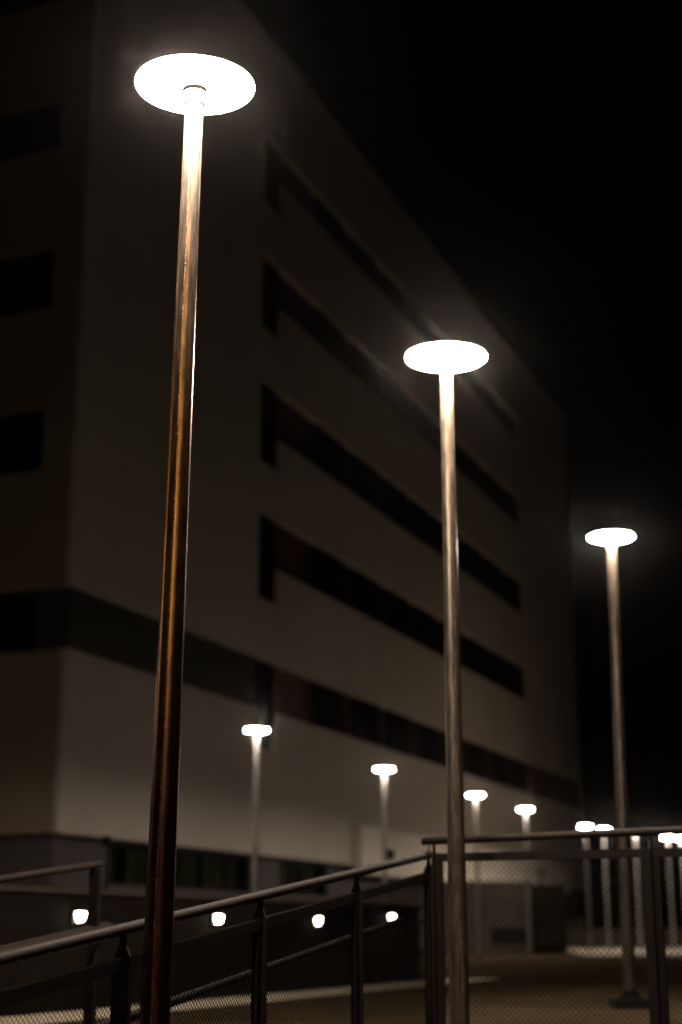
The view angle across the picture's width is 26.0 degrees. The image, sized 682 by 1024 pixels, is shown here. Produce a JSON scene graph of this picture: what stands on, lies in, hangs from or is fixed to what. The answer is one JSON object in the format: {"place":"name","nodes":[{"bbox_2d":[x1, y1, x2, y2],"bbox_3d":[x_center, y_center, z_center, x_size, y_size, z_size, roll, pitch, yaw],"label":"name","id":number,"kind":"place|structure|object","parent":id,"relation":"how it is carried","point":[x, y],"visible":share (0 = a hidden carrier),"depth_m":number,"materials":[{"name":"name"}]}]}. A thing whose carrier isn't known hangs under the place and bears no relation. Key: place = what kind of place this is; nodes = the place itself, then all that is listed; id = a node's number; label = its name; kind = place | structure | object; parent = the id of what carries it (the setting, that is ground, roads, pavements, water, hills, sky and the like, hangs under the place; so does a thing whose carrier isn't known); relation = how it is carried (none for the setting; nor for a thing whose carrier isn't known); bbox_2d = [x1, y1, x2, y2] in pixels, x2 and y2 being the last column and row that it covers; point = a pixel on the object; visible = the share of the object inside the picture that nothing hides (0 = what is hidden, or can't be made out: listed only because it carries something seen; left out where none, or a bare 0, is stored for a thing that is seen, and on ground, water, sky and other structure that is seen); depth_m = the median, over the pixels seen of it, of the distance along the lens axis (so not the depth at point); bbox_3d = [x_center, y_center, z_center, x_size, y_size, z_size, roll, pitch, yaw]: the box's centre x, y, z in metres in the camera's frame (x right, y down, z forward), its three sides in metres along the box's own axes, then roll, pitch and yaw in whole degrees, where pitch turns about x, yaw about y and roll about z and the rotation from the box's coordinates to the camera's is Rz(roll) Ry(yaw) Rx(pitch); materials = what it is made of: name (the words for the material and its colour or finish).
{"place":"outdoors","nodes":[
{"label":"outdoors","id":0,"kind":"place"},
{"bbox_2d":[0,978,497,1023],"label":"path","id":1,"kind":"structure","parent":0,"point":[102,1015],"depth_m":12.73,"materials":[{"name":"grey concrete"}]},
{"bbox_2d":[0,0,584,949],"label":"office building","id":2,"kind":"structure","parent":0,"point":[332,290],"depth_m":41.12,"materials":[{"name":"beige paint"}]},
{"bbox_2d":[0,591,37,653],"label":"window","id":3,"kind":"structure","parent":2,"relation":"in","point":[18,611],"depth_m":32.05,"materials":[{"name":"glass"}]},
{"bbox_2d":[0,411,44,474],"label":"window","id":4,"kind":"structure","parent":2,"relation":"in","point":[21,435],"depth_m":33.25,"materials":[{"name":"glass"}]},
{"bbox_2d":[0,251,53,316],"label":"window","id":5,"kind":"structure","parent":2,"relation":"in","point":[26,283],"depth_m":34.37,"materials":[{"name":"glass"}]},
{"bbox_2d":[0,0,57,15],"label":"window","id":6,"kind":"structure","parent":2,"relation":"in","point":[6,6],"depth_m":36.75,"materials":[{"name":"glass"}]},
{"bbox_2d":[0,102,62,160],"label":"window","id":7,"kind":"structure","parent":2,"relation":"in","point":[38,130],"depth_m":35.52,"materials":[{"name":"glass"}]},
{"bbox_2d":[105,844,147,886],"bbox_3d":[-4.826,7.988,33.356,0.070,0.880,2.240,-6,-17,21],"label":"window","id":8,"kind":"structure","parent":2,"relation":"in","point":[127,864],"depth_m":33.34,"materials":[{"name":"glass"}]},
{"bbox_2d":[175,851,204,889],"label":"window","id":9,"kind":"structure","parent":2,"relation":"in","point":[189,874],"depth_m":36.03,"materials":[{"name":"glass"}]},
{"bbox_2d":[204,854,248,892],"bbox_3d":[-2.940,9.255,37.809,0.070,0.880,2.520,-6,-17,21],"label":"window","id":10,"kind":"structure","parent":2,"relation":"in","point":[221,873],"depth_m":37.78,"materials":[{"name":"glass"}]},
{"bbox_2d":[255,659,272,750],"bbox_3d":[-2.126,5.256,40.197,0.070,2.360,1.160,-6,-17,21],"label":"window","id":11,"kind":"structure","parent":2,"relation":"in","point":[263,671],"depth_m":40.29,"materials":[{"name":"glass"}]},
{"bbox_2d":[258,512,274,603],"bbox_3d":[-2.126,1.289,41.326,0.070,2.410,1.160,-6,-17,21],"label":"window","id":12,"kind":"structure","parent":2,"relation":"in","point":[266,560],"depth_m":41.41,"materials":[{"name":"glass"}]},
{"bbox_2d":[260,380,276,469],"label":"window","id":13,"kind":"structure","parent":2,"relation":"in","point":[268,395],"depth_m":42.49,"materials":[{"name":"glass"}]},
{"bbox_2d":[262,256,277,337],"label":"window","id":14,"kind":"structure","parent":2,"relation":"in","point":[269,306],"depth_m":43.58,"materials":[{"name":"glass"}]},
{"bbox_2d":[264,137,279,214],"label":"window","id":15,"kind":"structure","parent":2,"relation":"in","point":[272,155],"depth_m":44.67,"materials":[{"name":"glass"}]},
{"bbox_2d":[280,861,302,895],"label":"window","id":16,"kind":"structure","parent":2,"relation":"in","point":[290,873],"depth_m":41.46,"materials":[{"name":"glass"}]},
{"bbox_2d":[303,864,325,896],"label":"window","id":17,"kind":"structure","parent":2,"relation":"in","point":[309,871],"depth_m":42.92,"materials":[{"name":"glass"}]},
{"bbox_2d":[314,682,343,734],"bbox_3d":[-0.343,5.949,44.549,0.070,1.310,2.150,-6,-17,21],"label":"window","id":18,"kind":"structure","parent":2,"relation":"in","point":[329,702],"depth_m":44.48,"materials":[{"name":"glass"}]},
{"bbox_2d":[315,547,343,603],"bbox_3d":[-0.343,1.992,45.676,0.070,1.380,2.150,-6,-17,21],"label":"window","id":19,"kind":"structure","parent":2,"relation":"in","point":[329,570],"depth_m":45.61,"materials":[{"name":"glass"}]},
{"bbox_2d":[316,425,343,485],"bbox_3d":[-0.343,-1.754,46.742,0.070,1.430,2.150,-6,-17,21],"label":"window","id":20,"kind":"structure","parent":2,"relation":"in","point":[329,451],"depth_m":46.70,"materials":[{"name":"glass"}]},
{"bbox_2d":[316,309,343,365],"bbox_3d":[-0.343,-5.602,47.837,0.070,1.230,2.150,-6,-17,21],"label":"window","id":21,"kind":"structure","parent":2,"relation":"in","point":[328,335],"depth_m":47.78,"materials":[{"name":"glass"}]},
{"bbox_2d":[317,197,343,251],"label":"window","id":22,"kind":"structure","parent":2,"relation":"in","point":[326,219],"depth_m":48.89,"materials":[{"name":"glass"}]},
{"bbox_2d":[352,237,375,286],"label":"window","id":23,"kind":"structure","parent":2,"relation":"in","point":[361,258],"depth_m":51.63,"materials":[{"name":"glass"}]},
{"bbox_2d":[352,343,376,395],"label":"window","id":24,"kind":"structure","parent":2,"relation":"in","point":[364,369],"depth_m":50.51,"materials":[{"name":"glass"}]},
{"bbox_2d":[352,453,377,509],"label":"window","id":25,"kind":"structure","parent":2,"relation":"in","point":[365,478],"depth_m":49.42,"materials":[{"name":"glass"}]},
{"bbox_2d":[353,569,378,622],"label":"window","id":26,"kind":"structure","parent":2,"relation":"in","point":[365,590],"depth_m":48.36,"materials":[{"name":"glass"}]},
{"bbox_2d":[353,697,379,746],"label":"window","id":27,"kind":"structure","parent":2,"relation":"in","point":[365,714],"depth_m":47.20,"materials":[{"name":"glass"}]},
{"bbox_2d":[383,272,405,318],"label":"window","id":28,"kind":"structure","parent":2,"relation":"in","point":[392,292],"depth_m":54.34,"materials":[{"name":"glass"}]},
{"bbox_2d":[384,374,406,422],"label":"window","id":29,"kind":"structure","parent":2,"relation":"in","point":[395,398],"depth_m":53.25,"materials":[{"name":"glass"}]},
{"bbox_2d":[385,479,407,531],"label":"window","id":30,"kind":"structure","parent":2,"relation":"in","point":[396,500],"depth_m":52.15,"materials":[{"name":"glass"}]},
{"bbox_2d":[386,589,409,638],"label":"window","id":31,"kind":"structure","parent":2,"relation":"in","point":[397,607],"depth_m":51.08,"materials":[{"name":"glass"}]},
{"bbox_2d":[387,710,410,755],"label":"window","id":32,"kind":"structure","parent":2,"relation":"in","point":[398,726],"depth_m":49.94,"materials":[{"name":"glass"}]},
{"bbox_2d":[412,304,431,342],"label":"window","id":33,"kind":"structure","parent":2,"relation":"in","point":[420,323],"depth_m":57.07,"materials":[{"name":"glass"}]},
{"bbox_2d":[413,401,433,447],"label":"window","id":34,"kind":"structure","parent":2,"relation":"in","point":[422,422],"depth_m":55.97,"materials":[{"name":"glass"}]},
{"bbox_2d":[414,502,435,551],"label":"window","id":35,"kind":"structure","parent":2,"relation":"in","point":[424,520],"depth_m":54.90,"materials":[{"name":"glass"}]},
{"bbox_2d":[416,606,437,653],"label":"window","id":36,"kind":"structure","parent":2,"relation":"in","point":[426,623],"depth_m":53.80,"materials":[{"name":"glass"}]},
{"bbox_2d":[418,722,439,765],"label":"window","id":37,"kind":"structure","parent":2,"relation":"in","point":[428,736],"depth_m":52.68,"materials":[{"name":"glass"}]},
{"bbox_2d":[437,334,455,373],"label":"window","id":38,"kind":"structure","parent":2,"relation":"in","point":[439,338],"depth_m":59.21,"materials":[{"name":"glass"}]},
{"bbox_2d":[439,427,457,469],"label":"window","id":39,"kind":"structure","parent":2,"relation":"in","point":[455,443],"depth_m":59.54,"materials":[{"name":"glass"}]},
{"bbox_2d":[441,522,460,569],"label":"window","id":40,"kind":"structure","parent":2,"relation":"in","point":[458,536],"depth_m":58.42,"materials":[{"name":"glass"}]},
{"bbox_2d":[443,622,462,666],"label":"window","id":41,"kind":"structure","parent":2,"relation":"in","point":[461,656],"depth_m":57.40,"materials":[{"name":"glass"}]},
{"bbox_2d":[445,732,464,773],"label":"window","id":42,"kind":"structure","parent":2,"relation":"in","point":[463,743],"depth_m":56.32,"materials":[{"name":"glass"}]},
{"bbox_2d":[461,369,477,397],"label":"window","id":43,"kind":"structure","parent":2,"relation":"in","point":[468,377],"depth_m":62.76,"materials":[{"name":"glass"}]},
{"bbox_2d":[463,449,480,490],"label":"window","id":44,"kind":"structure","parent":2,"relation":"in","point":[471,468],"depth_m":61.43,"materials":[{"name":"glass"}]},
{"bbox_2d":[465,541,482,585],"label":"window","id":45,"kind":"structure","parent":2,"relation":"in","point":[474,562],"depth_m":60.36,"materials":[{"name":"glass"}]},
{"bbox_2d":[467,637,485,678],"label":"window","id":46,"kind":"structure","parent":2,"relation":"in","point":[476,651],"depth_m":59.28,"materials":[{"name":"glass"}]},
{"bbox_2d":[470,742,487,780],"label":"window","id":47,"kind":"structure","parent":2,"relation":"in","point":[478,753],"depth_m":58.15,"materials":[{"name":"glass"}]},
{"bbox_2d":[482,384,497,419],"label":"window","id":48,"kind":"structure","parent":2,"relation":"in","point":[490,402],"depth_m":65.29,"materials":[{"name":"glass"}]},
{"bbox_2d":[485,470,500,508],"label":"window","id":49,"kind":"structure","parent":2,"relation":"in","point":[492,486],"depth_m":64.17,"materials":[{"name":"glass"}]},
{"bbox_2d":[487,558,503,600],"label":"window","id":50,"kind":"structure","parent":2,"relation":"in","point":[495,573],"depth_m":63.09,"materials":[{"name":"glass"}]},
{"bbox_2d":[490,650,506,689],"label":"window","id":51,"kind":"structure","parent":2,"relation":"in","point":[497,662],"depth_m":62.02,"materials":[{"name":"glass"}]},
{"bbox_2d":[492,751,509,787],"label":"window","id":52,"kind":"structure","parent":2,"relation":"in","point":[500,761],"depth_m":60.90,"materials":[{"name":"glass"}]},
{"bbox_2d":[502,407,515,439],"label":"window","id":53,"kind":"structure","parent":2,"relation":"in","point":[508,421],"depth_m":67.90,"materials":[{"name":"glass"}]},
{"bbox_2d":[505,489,518,524],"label":"window","id":54,"kind":"structure","parent":2,"relation":"in","point":[511,503],"depth_m":66.83,"materials":[{"name":"glass"}]},
{"bbox_2d":[507,574,521,612],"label":"window","id":55,"kind":"structure","parent":2,"relation":"in","point":[514,587],"depth_m":65.73,"materials":[{"name":"glass"}]},
{"bbox_2d":[510,662,524,699],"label":"window","id":56,"kind":"structure","parent":2,"relation":"in","point":[516,672],"depth_m":64.66,"materials":[{"name":"glass"}]},
{"bbox_2d":[513,758,527,792],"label":"window","id":57,"kind":"structure","parent":2,"relation":"in","point":[519,767],"depth_m":63.52,"materials":[{"name":"glass"}]},
{"bbox_2d":[46,950,681,1023],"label":"parking lot","id":58,"kind":"structure","parent":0,"point":[489,1005],"depth_m":14.43,"materials":[{"name":"grey asphalt"}]},
{"bbox_2d":[101,836,112,889],"bbox_3d":[-3.050,5.096,19.024,0.150,1.815,0.085,0,-16,0],"label":"round sign","id":59,"kind":"object","parent":58,"relation":"on","point":[106,841],"visible":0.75,"depth_m":19.17,"materials":[{"name":"black metal"}]},
{"bbox_2d":[0,884,420,1016],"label":"boundary wall","id":60,"kind":"structure","parent":58,"relation":"on","point":[28,912],"depth_m":12.67,"materials":[{"name":"concrete"}]},
{"bbox_2d":[71,908,87,923],"bbox_3d":[-2.088,3.246,11.878,0.105,0.120,0.132,-6,-17,21],"label":"wall light","id":61,"kind":"object","parent":60,"relation":"attached to","point":[77,917],"visible":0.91,"depth_m":11.85,"materials":[{"name":"white"}]},
{"bbox_2d":[211,912,226,924],"bbox_3d":[-1.160,3.870,14.069,0.105,0.120,0.132,-6,-17,21],"label":"wall light","id":62,"kind":"object","parent":60,"relation":"attached to","point":[216,918],"visible":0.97,"depth_m":14.04,"materials":[{"name":"white glass"}]},
{"bbox_2d":[312,915,324,925],"bbox_3d":[-0.243,4.486,16.234,0.105,0.120,0.132,-6,-17,21],"label":"wall light","id":63,"kind":"object","parent":60,"relation":"attached to","point":[317,920],"visible":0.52,"depth_m":16.20,"materials":[{"name":"white"}]},
{"bbox_2d":[246,728,267,892],"bbox_3d":[-1.480,5.752,25.437,0.400,4.065,0.400,0,-16,0],"label":"street lamp","id":64,"kind":"object","parent":58,"relation":"on","point":[256,731],"visible":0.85,"depth_m":25.57,"materials":[{"name":"white metal"}]},
{"bbox_2d":[375,767,393,902],"bbox_3d":[0.940,7.526,31.670,0.400,4.065,0.400,0,-16,0],"label":"street lamp","id":65,"kind":"object","parent":58,"relation":"on","point":[388,854],"visible":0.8,"depth_m":31.82,"materials":[{"name":"white metal"}]},
{"bbox_2d":[468,793,482,957],"bbox_3d":[3.480,9.237,37.681,0.400,4.065,0.400,0,-16,0],"label":"street lamp","id":66,"kind":"object","parent":58,"relation":"on","point":[475,796],"visible":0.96,"depth_m":37.58,"materials":[{"name":"white metal"}]},
{"bbox_2d":[444,881,566,954],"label":"service block","id":67,"kind":"structure","parent":58,"relation":"on","point":[522,924],"depth_m":42.06,"materials":[{"name":"concrete"}]},
{"bbox_2d":[519,808,534,954],"bbox_3d":[5.330,10.508,42.144,0.400,4.065,0.400,0,-16,0],"label":"street lamp","id":68,"kind":"object","parent":58,"relation":"on","point":[527,887],"visible":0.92,"depth_m":42.02,"materials":[{"name":"white metal"}]},
{"bbox_2d":[588,530,648,1008],"bbox_3d":[2.411,2.140,12.751,0.405,4.065,0.405,1,-16,0],"label":"street lamp","id":69,"kind":"object","parent":58,"relation":"on","point":[611,539],"visible":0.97,"depth_m":12.69,"materials":[{"name":"white metal"}]},
{"bbox_2d":[243,0,681,928],"label":"sky","id":70,"kind":"structure","parent":0,"point":[536,145],"materials":[{"name":"black"}]},
{"bbox_2d":[566,929,681,946],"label":"kerb wall","id":71,"kind":"structure","parent":0,"point":[617,936],"depth_m":63.41,"materials":[{"name":"concrete"}]},
{"bbox_2d":[567,947,681,955],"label":"pavement","id":72,"kind":"structure","parent":0,"point":[599,951],"depth_m":48.46,"materials":[{"name":"grey concrete"}]},
{"bbox_2d":[579,826,593,951],"bbox_3d":[8.180,12.449,48.963,0.400,4.065,0.400,0,-16,0],"label":"street lamp","id":73,"kind":"object","parent":72,"relation":"on","point":[589,913],"visible":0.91,"depth_m":48.80,"materials":[{"name":"white metal"}]},
{"bbox_2d":[598,828,610,950],"bbox_3d":[9.060,12.865,50.425,0.400,4.065,0.400,0,-16,0],"label":"street lamp","id":74,"kind":"object","parent":72,"relation":"on","point":[607,906],"visible":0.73,"depth_m":50.30,"materials":[{"name":"white metal"}]},
{"bbox_2d":[634,836,642,949],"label":"street lamp","id":75,"kind":"object","parent":72,"relation":"on","point":[638,906],"visible":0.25,"depth_m":51.72,"materials":[{"name":"white metal"}]},
{"bbox_2d":[662,836,676,949],"bbox_3d":[12.240,14.119,54.830,0.400,4.065,0.400,0,-16,0],"label":"street lamp","id":76,"kind":"object","parent":72,"relation":"on","point":[672,916],"visible":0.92,"depth_m":54.71,"materials":[{"name":"white"}]},
{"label":"ramp","id":77,"kind":"structure","parent":0,"visible":0},
{"bbox_2d":[0,860,114,1023],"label":"handrail","id":78,"kind":"object","parent":77,"relation":"on","point":[94,907],"visible":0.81,"depth_m":8.26,"materials":[{"name":"metal"}]},
{"bbox_2d":[0,851,436,1023],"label":"ramp railing","id":79,"kind":"object","parent":77,"relation":"on","point":[121,964],"visible":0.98,"depth_m":6.79,"materials":[{"name":"metal"}]},
{"bbox_2d":[421,826,681,1023],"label":"guard railing","id":80,"kind":"object","parent":77,"relation":"on","point":[656,948],"visible":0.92,"depth_m":8.52,"materials":[{"name":"metal"}]},
{"label":"ground","id":81,"kind":"structure","parent":0,"visible":0},
{"bbox_2d":[135,54,254,1023],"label":"street lamp","id":82,"kind":"object","parent":81,"relation":"on","point":[194,88],"visible":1,"depth_m":5.66,"materials":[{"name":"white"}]},
{"bbox_2d":[406,342,486,1023],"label":"street lamp","id":83,"kind":"object","parent":81,"relation":"on","point":[445,360],"visible":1,"depth_m":8.56,"materials":[{"name":"white metal"}]}
]}

